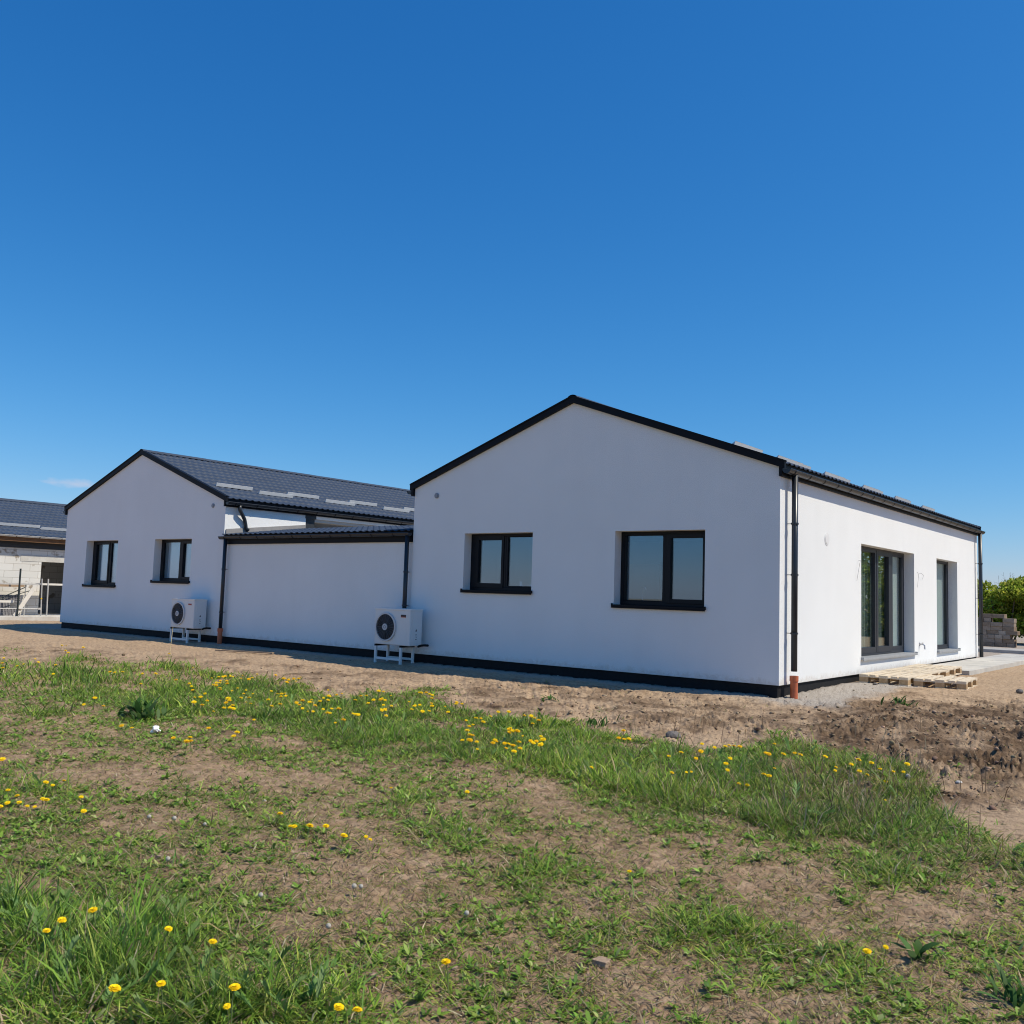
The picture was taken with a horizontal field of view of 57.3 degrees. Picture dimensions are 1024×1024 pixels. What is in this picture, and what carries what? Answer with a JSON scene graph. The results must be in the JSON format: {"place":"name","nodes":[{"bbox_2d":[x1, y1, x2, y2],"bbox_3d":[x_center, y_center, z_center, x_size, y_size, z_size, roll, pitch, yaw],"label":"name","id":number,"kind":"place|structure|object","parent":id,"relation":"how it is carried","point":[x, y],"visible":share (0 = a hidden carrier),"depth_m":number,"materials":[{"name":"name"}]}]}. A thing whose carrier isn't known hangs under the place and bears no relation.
{"place":"outdoors","nodes":[
{"label":"outdoors","id":0,"kind":"place"},
{"bbox_2d":[60,449,414,642],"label":"gable house","id":1,"kind":"structure","parent":0,"point":[145,529],"depth_m":24.56,"materials":[{"name":"white paint"}]},
{"bbox_2d":[82,541,117,587],"bbox_3d":[-11.129,1.422,25.608,1.705,1.272,0.339,-2,-6,38],"label":"window","id":2,"kind":"structure","parent":1,"relation":"in","point":[109,549],"depth_m":25.82,"materials":[{"name":"black plastic"}]},
{"bbox_2d":[150,539,191,583],"bbox_3d":[-8.435,1.239,23.516,1.695,1.112,0.339,-2,-6,38],"label":"window","id":3,"kind":"structure","parent":1,"relation":"in","point":[179,558],"depth_m":23.73,"materials":[{"name":"black plastic"}]},
{"bbox_2d":[0,620,1023,1023],"bbox_3d":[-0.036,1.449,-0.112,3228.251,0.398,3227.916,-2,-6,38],"label":"ground","id":4,"kind":"structure","parent":0,"point":[54,640],"depth_m":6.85,"materials":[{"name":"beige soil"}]},
{"bbox_2d":[0,615,59,620],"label":"concrete slab","id":5,"kind":"structure","parent":4,"relation":"on","point":[37,617],"depth_m":32.40,"materials":[{"name":"grey concrete"}]},
{"bbox_2d":[0,609,8,614],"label":"hollow block","id":6,"kind":"object","parent":5,"relation":"on","point":[4,611],"depth_m":32.27,"materials":[{"name":"grey concrete"}]},
{"bbox_2d":[0,603,9,607],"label":"hollow block","id":7,"kind":"object","parent":6,"relation":"on","point":[4,605],"depth_m":32.29,"materials":[{"name":"grey concrete"}]},
{"bbox_2d":[0,595,9,599],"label":"hollow block","id":8,"kind":"object","parent":7,"relation":"on","point":[8,598],"depth_m":32.30,"materials":[{"name":"grey concrete"}]},
{"bbox_2d":[9,595,20,601],"bbox_3d":[-17.362,3.008,32.647,0.242,0.235,0.375,-2,-6,38],"label":"hollow block","id":9,"kind":"object","parent":7,"relation":"on","point":[14,598],"depth_m":32.57,"materials":[{"name":"grey concrete"}]},
{"bbox_2d":[0,600,13,602],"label":"timber batten","id":10,"kind":"object","parent":5,"relation":"on","point":[6,601],"visible":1,"depth_m":31.98,"materials":[{"name":"beige wood"}]},
{"bbox_2d":[8,609,19,615],"bbox_3d":[-17.377,3.482,32.606,0.242,0.235,0.375,-2,-6,38],"label":"hollow block","id":11,"kind":"object","parent":5,"relation":"on","point":[11,612],"depth_m":32.45,"materials":[{"name":"grey concrete"}]},
{"bbox_2d":[16,569,21,615],"bbox_3d":[-16.888,2.753,32.065,0.131,1.627,0.131,-2,-6,38],"label":"fence post","id":12,"kind":"object","parent":5,"relation":"on","point":[18,592],"visible":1,"depth_m":32.05,"materials":[{"name":"grey metal"}]},
{"bbox_2d":[0,608,40,609],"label":"rail","id":13,"kind":"object","parent":12,"relation":"attached to","point":[22,608],"visible":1,"depth_m":32.17,"materials":[{"name":"metal"}]},
{"bbox_2d":[13,588,34,615],"bbox_3d":[-16.806,3.107,32.252,0.030,1.030,0.694,-2,-6,38],"label":"leaning board","id":14,"kind":"object","parent":5,"relation":"on","point":[26,598],"visible":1,"depth_m":32.28,"materials":[{"name":"beige wood"}]},
{"bbox_2d":[0,583,61,615],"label":"scaffold","id":15,"kind":"object","parent":5,"relation":"on","point":[7,585],"visible":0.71,"depth_m":32.54,"materials":[{"name":"metal"}]},
{"bbox_2d":[0,498,67,614],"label":"unfinished house","id":16,"kind":"structure","parent":5,"relation":"on","point":[32,539],"depth_m":34.11,"materials":[{"name":"concrete"}]},
{"bbox_2d":[40,579,42,615],"bbox_3d":[-16.447,2.988,32.749,0.096,1.308,0.121,-2,-6,38],"label":"prop","id":17,"kind":"object","parent":5,"relation":"on","point":[41,597],"visible":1,"depth_m":32.72,"materials":[{"name":"metal"}]},
{"bbox_2d":[46,579,48,615],"bbox_3d":[-16.318,3.006,32.914,0.105,1.308,0.108,-2,-6,38],"label":"prop","id":18,"kind":"object","parent":5,"relation":"on","point":[47,596],"visible":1,"depth_m":32.88,"materials":[{"name":"metal"}]},
{"bbox_2d":[42,928,50,950],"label":"dandelion","id":19,"kind":"object","parent":4,"relation":"on","point":[46,930],"visible":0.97,"depth_m":3.74,"materials":[{"name":"yellow plant"}]},
{"bbox_2d":[57,917,66,943],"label":"dandelion","id":20,"kind":"object","parent":4,"relation":"on","point":[61,920],"visible":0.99,"depth_m":3.84,"materials":[{"name":"yellow plant"}]},
{"bbox_2d":[88,907,97,935],"bbox_3d":[-1.783,1.760,4.005,0.042,0.141,0.042,-6,8,-4],"label":"dandelion","id":21,"kind":"object","parent":4,"relation":"on","point":[92,909],"visible":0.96,"depth_m":4.00,"materials":[{"name":"yellow plant"}]},
{"bbox_2d":[105,984,120,1023],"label":"dandelion","id":22,"kind":"object","parent":4,"relation":"on","point":[113,988],"visible":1,"depth_m":3.23,"materials":[{"name":"yellow plant"}]},
{"bbox_2d":[118,696,177,720],"bbox_3d":[-4.157,2.221,10.572,0.675,0.254,0.680,-2,-6,38],"label":"leafy plant","id":23,"kind":"object","parent":4,"relation":"on","point":[148,709],"visible":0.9,"depth_m":10.51,"materials":[{"name":"green plant"}]},
{"bbox_2d":[150,725,160,732],"bbox_3d":[-3.676,2.246,9.659,0.092,0.078,0.104,-2,-6,38],"label":"paper scrap","id":24,"kind":"object","parent":4,"relation":"on","point":[156,729],"visible":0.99,"depth_m":9.65,"materials":[{"name":"white paper"}]},
{"bbox_2d":[156,980,165,1011],"bbox_3d":[-1.226,1.694,3.273,0.034,0.114,0.034,-3,10,-29],"label":"dandelion","id":25,"kind":"object","parent":4,"relation":"on","point":[160,983],"visible":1,"depth_m":3.27,"materials":[{"name":"yellow plant"}]},
{"bbox_2d":[162,926,172,951],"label":"dandelion","id":26,"kind":"object","parent":4,"relation":"on","point":[168,928],"visible":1,"depth_m":3.81,"materials":[{"name":"yellow plant"}]},
{"bbox_2d":[170,598,210,642],"bbox_3d":[-7.642,2.580,22.216,1.088,1.043,0.440,-2,-6,38],"label":"heat pump","id":27,"kind":"object","parent":4,"relation":"on","point":[188,614],"visible":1,"depth_m":22.06,"materials":[{"name":"white metal"}]},
{"bbox_2d":[208,939,216,966],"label":"dandelion","id":28,"kind":"object","parent":4,"relation":"on","point":[212,941],"visible":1,"depth_m":3.66,"materials":[{"name":"yellow plant"}]},
{"bbox_2d":[217,628,222,643],"bbox_3d":[-6.800,2.951,21.779,0.126,0.490,0.126,-2,-6,38],"label":"drain pipe","id":29,"kind":"object","parent":4,"relation":"on","point":[219,635],"visible":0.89,"depth_m":21.74,"materials":[{"name":"orange plastic"}]},
{"bbox_2d":[223,1003,230,1022],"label":"dandelion","id":30,"kind":"object","parent":4,"relation":"on","point":[227,1006],"visible":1,"depth_m":3.09,"materials":[{"name":"yellow plant"}]},
{"bbox_2d":[228,983,240,1023],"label":"dandelion","id":31,"kind":"object","parent":4,"relation":"on","point":[233,987],"visible":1,"depth_m":3.24,"materials":[{"name":"yellow plant"}]},
{"bbox_2d":[215,650,273,653],"bbox_3d":[-5.578,2.907,19.504,1.464,0.038,0.070,0,-5,23],"label":"wooden lath","id":32,"kind":"object","parent":4,"relation":"on","point":[246,651],"visible":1,"depth_m":19.43,"materials":[{"name":"brown wood"}]},
{"bbox_2d":[306,824,313,838],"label":"dandelion","id":33,"kind":"object","parent":4,"relation":"on","point":[309,826],"visible":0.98,"depth_m":5.79,"materials":[{"name":"yellow plant"}]},
{"bbox_2d":[218,525,413,660],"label":"link wing","id":34,"kind":"structure","parent":4,"relation":"on","point":[304,588],"depth_m":20.08,"materials":[{"name":"white paint"}]},
{"bbox_2d":[334,1003,343,1023],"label":"dandelion","id":35,"kind":"object","parent":4,"relation":"on","point":[338,1006],"visible":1,"depth_m":3.13,"materials":[{"name":"yellow plant"}]},
{"bbox_2d":[340,833,347,848],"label":"dandelion","id":36,"kind":"object","parent":4,"relation":"on","point":[343,835],"visible":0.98,"depth_m":5.60,"materials":[{"name":"yellow plant"}]},
{"bbox_2d":[353,1006,361,1023],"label":"dandelion","id":37,"kind":"object","parent":4,"relation":"on","point":[357,1009],"visible":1,"depth_m":3.12,"materials":[{"name":"yellow plant"}]},
{"bbox_2d":[374,607,428,664],"bbox_3d":[-2.127,2.369,17.862,1.088,1.053,0.440,-2,-6,38],"label":"heat pump","id":38,"kind":"object","parent":4,"relation":"on","point":[401,628],"visible":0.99,"depth_m":17.72,"materials":[{"name":"white metal"}]},
{"bbox_2d":[441,958,450,992],"bbox_3d":[-0.246,1.759,3.549,0.039,0.129,0.038,-5,3,-12],"label":"dandelion","id":39,"kind":"object","parent":4,"relation":"on","point":[445,961],"visible":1,"depth_m":3.55,"materials":[{"name":"yellow plant"}]},
{"bbox_2d":[451,966,460,970],"bbox_3d":[-0.231,1.886,3.873,0.039,0.015,0.038,2,-5,-4],"label":"stone","id":40,"kind":"object","parent":4,"relation":"on","point":[456,969],"visible":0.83,"depth_m":3.86,"materials":[{"name":"beige stone"}]},
{"bbox_2d":[464,910,468,923],"bbox_3d":[-0.216,1.908,4.389,0.024,0.077,0.024,-2,-16,38],"label":"seed head","id":41,"kind":"object","parent":4,"relation":"on","point":[466,913],"visible":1,"depth_m":4.39},
{"bbox_2d":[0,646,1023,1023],"bbox_3d":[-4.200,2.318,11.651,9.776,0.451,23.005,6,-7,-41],"label":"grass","id":42,"kind":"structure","parent":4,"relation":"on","point":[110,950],"depth_m":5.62,"materials":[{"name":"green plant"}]},
{"bbox_2d":[0,684,1023,1023],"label":"weeds","id":43,"kind":"object","parent":4,"relation":"on","point":[474,1010],"visible":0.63,"depth_m":5.20,"materials":[{"name":"green plant"}]},
{"bbox_2d":[0,694,1023,1023],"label":"feathery weeds","id":44,"kind":"object","parent":4,"relation":"on","point":[114,978],"visible":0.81,"depth_m":4.03,"materials":[{"name":"green plant"}]},
{"bbox_2d":[4,647,1020,986],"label":"pebbles","id":45,"kind":"object","parent":4,"relation":"on","point":[468,765],"visible":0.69,"depth_m":9.38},
{"bbox_2d":[2,650,1023,809],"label":"soil clods","id":46,"kind":"object","parent":4,"relation":"on","point":[934,758],"visible":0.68,"depth_m":10.94,"materials":[{"name":"brown soil"}]},
{"bbox_2d":[541,694,558,701],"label":"leafy plant","id":47,"kind":"object","parent":4,"relation":"on","point":[550,697],"visible":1,"depth_m":13.04,"materials":[{"name":"green plant"}]},
{"bbox_2d":[580,713,620,727],"bbox_3d":[1.005,2.388,10.691,0.459,0.191,0.308,1,-5,12],"label":"leafy plant","id":48,"kind":"object","parent":4,"relation":"on","point":[594,721],"visible":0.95,"depth_m":10.67,"materials":[{"name":"green plant"}]},
{"bbox_2d":[592,956,610,968],"bbox_3d":[0.379,1.906,3.957,0.069,0.034,0.055,-1,-6,33],"label":"stone","id":49,"kind":"object","parent":4,"relation":"on","point":[602,961],"visible":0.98,"depth_m":3.94,"materials":[{"name":"beige stone"}]},
{"bbox_2d":[666,731,680,738],"bbox_3d":[1.750,2.433,10.154,0.174,0.112,0.141,3,-5,-12],"label":"stone","id":50,"kind":"object","parent":4,"relation":"on","point":[672,733],"visible":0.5,"depth_m":10.10,"materials":[{"name":"grey stone"}]},
{"bbox_2d":[407,395,984,697],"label":"gable house","id":51,"kind":"structure","parent":4,"relation":"on","point":[753,570],"depth_m":15.98,"materials":[{"name":"white paint"}]},
{"bbox_2d":[460,533,532,594],"bbox_3d":[-0.202,0.938,17.078,1.645,1.102,0.320,-2,-6,38],"label":"window","id":52,"kind":"structure","parent":51,"relation":"in","point":[503,587],"depth_m":17.19,"materials":[{"name":"black plastic"}]},
{"bbox_2d":[627,564,660,605],"bbox_3d":[3.295,2.327,23.490,0.900,2.030,0.065,-2,-6,38],"label":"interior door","id":53,"kind":"structure","parent":51,"relation":"in","point":[639,575],"depth_m":23.50,"materials":[{"name":"grey"}]},
{"bbox_2d":[611,531,705,610],"bbox_3d":[2.403,0.932,15.034,1.685,1.262,0.320,-2,-6,38],"label":"window","id":54,"kind":"structure","parent":51,"relation":"in","point":[667,603],"depth_m":15.07,"materials":[{"name":"black plastic"}]},
{"bbox_2d":[861,546,917,660],"bbox_3d":[7.127,1.744,17.971,0.349,2.067,3.435,-2,-6,38],"label":"window","id":55,"kind":"structure","parent":51,"relation":"in","point":[894,561],"depth_m":18.53,"materials":[{"name":"grey plastic"}]},
{"bbox_2d":[936,560,960,652],"bbox_3d":[9.838,2.145,21.426,0.349,2.082,1.935,-2,-6,38],"label":"window","id":56,"kind":"structure","parent":51,"relation":"in","point":[942,591],"depth_m":22.05,"materials":[{"name":"grey plastic"}]},
{"bbox_2d":[500,708,1022,847],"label":"dry stems","id":57,"kind":"object","parent":4,"relation":"on","point":[859,786],"visible":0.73,"depth_m":7.63,"materials":[{"name":"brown plant"}]},
{"bbox_2d":[789,676,798,698],"bbox_3d":[4.128,2.620,13.708,0.126,0.435,0.126,-2,-6,38],"label":"drain pipe","id":58,"kind":"object","parent":4,"relation":"on","point":[793,680],"visible":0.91,"depth_m":13.67,"materials":[{"name":"orange plastic"}]},
{"bbox_2d":[862,948,871,976],"bbox_3d":[1.440,1.830,3.799,0.036,0.120,0.035,-6,10,-25],"label":"dandelion","id":59,"kind":"object","parent":4,"relation":"on","point":[867,951],"visible":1,"depth_m":3.79,"materials":[{"name":"yellow plant"}]},
{"bbox_2d":[859,670,929,686],"bbox_3d":[6.622,2.870,16.189,0.800,0.144,1.200,-2,-6,40],"label":"pallet","id":60,"kind":"object","parent":4,"relation":"on","point":[893,677],"visible":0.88,"depth_m":15.93,"materials":[{"name":"brown wood"}]},
{"bbox_2d":[881,695,917,705],"bbox_3d":[5.397,2.622,13.025,0.487,0.188,0.216,-1,-6,25],"label":"leafy plant","id":61,"kind":"object","parent":4,"relation":"on","point":[895,699],"visible":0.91,"depth_m":13.00,"materials":[{"name":"green plant"}]},
{"bbox_2d":[885,667,947,676],"bbox_3d":[7.392,2.964,17.141,0.800,0.144,1.200,-2,-6,39],"label":"pallet","id":62,"kind":"object","parent":4,"relation":"on","point":[936,672],"visible":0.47,"depth_m":17.11,"materials":[{"name":"brown wood"}]},
{"bbox_2d":[891,934,943,960],"bbox_3d":[1.811,1.945,4.154,0.202,0.090,0.186,2,-5,-5],"label":"leafy plant","id":63,"kind":"object","parent":4,"relation":"on","point":[919,949],"visible":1,"depth_m":4.17,"materials":[{"name":"green plant"}]},
{"bbox_2d":[903,664,961,675],"bbox_3d":[8.138,3.063,18.121,0.800,0.144,1.200,-2,-6,37],"label":"pallet","id":64,"kind":"object","parent":4,"relation":"on","point":[954,670],"visible":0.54,"depth_m":18.02,"materials":[{"name":"brown wood"}]},
{"bbox_2d":[914,675,977,689],"bbox_3d":[7.356,2.885,15.868,0.800,0.144,1.200,-2,-6,34],"label":"pallet","id":65,"kind":"object","parent":4,"relation":"on","point":[963,683],"visible":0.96,"depth_m":15.56,"materials":[{"name":"brown wood"}]},
{"bbox_2d":[933,654,1023,674],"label":"path","id":66,"kind":"structure","parent":4,"relation":"on","point":[974,666],"depth_m":21.22,"materials":[{"name":"grey concrete"}]},
{"bbox_2d":[983,642,994,646],"bbox_3d":[17.690,4.896,34.632,0.380,0.148,0.460,-2,-7,40],"label":"concrete block","id":67,"kind":"object","parent":4,"relation":"on","point":[989,644],"depth_m":34.46,"materials":[{"name":"grey concrete"}]},
{"bbox_2d":[983,638,994,642],"bbox_3d":[17.694,4.748,34.663,0.380,0.148,0.460,-2,-6,36],"label":"concrete block","id":68,"kind":"object","parent":67,"relation":"on","point":[991,640],"depth_m":34.47,"materials":[{"name":"grey concrete"}]},
{"bbox_2d":[987,634,995,638],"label":"concrete block","id":69,"kind":"object","parent":68,"relation":"on","point":[991,636],"depth_m":34.43,"materials":[{"name":"grey concrete"}]},
{"bbox_2d":[987,630,998,634],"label":"concrete block","id":70,"kind":"object","parent":69,"relation":"on","point":[992,632],"depth_m":34.45,"materials":[{"name":"grey concrete"}]},
{"bbox_2d":[991,626,1002,630],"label":"concrete block","id":71,"kind":"object","parent":70,"relation":"on","point":[998,628],"depth_m":34.37,"materials":[{"name":"grey concrete"}]},
{"bbox_2d":[990,622,1002,626],"bbox_3d":[17.901,4.141,34.541,0.380,0.148,0.460,-2,-6,37],"label":"concrete block","id":72,"kind":"object","parent":71,"relation":"on","point":[996,624],"depth_m":34.36,"materials":[{"name":"grey concrete"}]},
{"bbox_2d":[984,618,992,621],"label":"concrete block","id":73,"kind":"object","parent":72,"relation":"on","point":[988,619],"depth_m":34.59,"materials":[{"name":"grey concrete"}]},
{"bbox_2d":[983,614,992,617],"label":"concrete block","id":74,"kind":"object","parent":73,"relation":"on","point":[987,615],"depth_m":34.59,"materials":[{"name":"grey concrete"}]},
{"bbox_2d":[974,954,1023,1009],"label":"leafy plant","id":75,"kind":"object","parent":4,"relation":"on","point":[1012,994],"visible":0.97,"depth_m":3.74,"materials":[{"name":"green plant"}]},
{"bbox_2d":[977,572,1023,638],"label":"leafy bush","id":76,"kind":"object","parent":4,"relation":"on","point":[1007,597],"visible":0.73,"depth_m":41.58,"materials":[{"name":"green plant"}]},
{"bbox_2d":[978,647,1023,653],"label":"concrete beam","id":77,"kind":"structure","parent":4,"relation":"on","point":[1003,650],"depth_m":32.32,"materials":[{"name":"grey concrete"}]},
{"bbox_2d":[995,643,1006,646],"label":"concrete block","id":78,"kind":"object","parent":4,"relation":"on","point":[1000,644],"depth_m":34.23,"materials":[{"name":"grey concrete"}]},
{"bbox_2d":[995,639,1002,642],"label":"concrete block","id":79,"kind":"object","parent":78,"relation":"on","point":[998,640],"depth_m":34.29,"materials":[{"name":"grey concrete"}]},
{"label":"concrete block","id":80,"kind":"object","parent":79,"relation":"on","visible":0},
{"bbox_2d":[998,631,1005,634],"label":"concrete block","id":81,"kind":"object","parent":80,"relation":"on","point":[1001,632],"depth_m":34.22,"materials":[{"name":"grey concrete"}]},
{"bbox_2d":[1007,643,1016,647],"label":"concrete block","id":82,"kind":"object","parent":4,"relation":"on","point":[1009,645],"depth_m":34.06,"materials":[{"name":"grey concrete"}]},
{"bbox_2d":[1003,639,1016,643],"bbox_3d":[18.216,4.729,34.265,0.380,0.148,0.460,-2,-6,39],"label":"concrete block","id":83,"kind":"object","parent":82,"relation":"on","point":[1012,641],"depth_m":34.09,"materials":[{"name":"grey concrete"}]},
{"bbox_2d":[1002,635,1011,638],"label":"concrete block","id":84,"kind":"object","parent":83,"relation":"on","point":[1006,636],"depth_m":34.12,"materials":[{"name":"grey concrete"}]},
{"bbox_2d":[1006,631,1019,635],"bbox_3d":[18.300,4.425,34.199,0.380,0.148,0.460,-2,-6,39],"label":"concrete block","id":85,"kind":"object","parent":84,"relation":"on","point":[1016,633],"depth_m":34.03,"materials":[{"name":"grey concrete"}]},
{"bbox_2d":[1002,627,1016,630],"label":"concrete block","id":86,"kind":"object","parent":85,"relation":"on","point":[1009,628],"depth_m":34.12,"materials":[{"name":"grey concrete"}]},
{"bbox_2d":[1002,623,1015,626],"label":"concrete block","id":87,"kind":"object","parent":86,"relation":"on","point":[1008,624],"depth_m":34.14,"materials":[{"name":"grey concrete"}]},
{"bbox_2d":[1003,618,1016,622],"bbox_3d":[18.223,3.978,34.288,0.380,0.148,0.460,-2,-6,38],"label":"concrete block","id":88,"kind":"object","parent":87,"relation":"on","point":[1006,620],"depth_m":34.13,"materials":[{"name":"grey concrete"}]},
{"bbox_2d":[993,614,1006,617],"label":"concrete block","id":89,"kind":"object","parent":88,"relation":"on","point":[999,615],"depth_m":34.33,"materials":[{"name":"grey concrete"}]},
{"bbox_2d":[0,0,1023,590],"label":"sky","id":90,"kind":"structure","parent":0,"point":[364,241],"materials":[{"name":"blue"}]},
{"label":"concrete block","id":91,"kind":"object","parent":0,"visible":0},
{"bbox_2d":[983,626,990,629],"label":"concrete block","id":92,"kind":"object","parent":91,"relation":"on","point":[986,627],"depth_m":34.55,"materials":[{"name":"grey concrete"}]}
]}

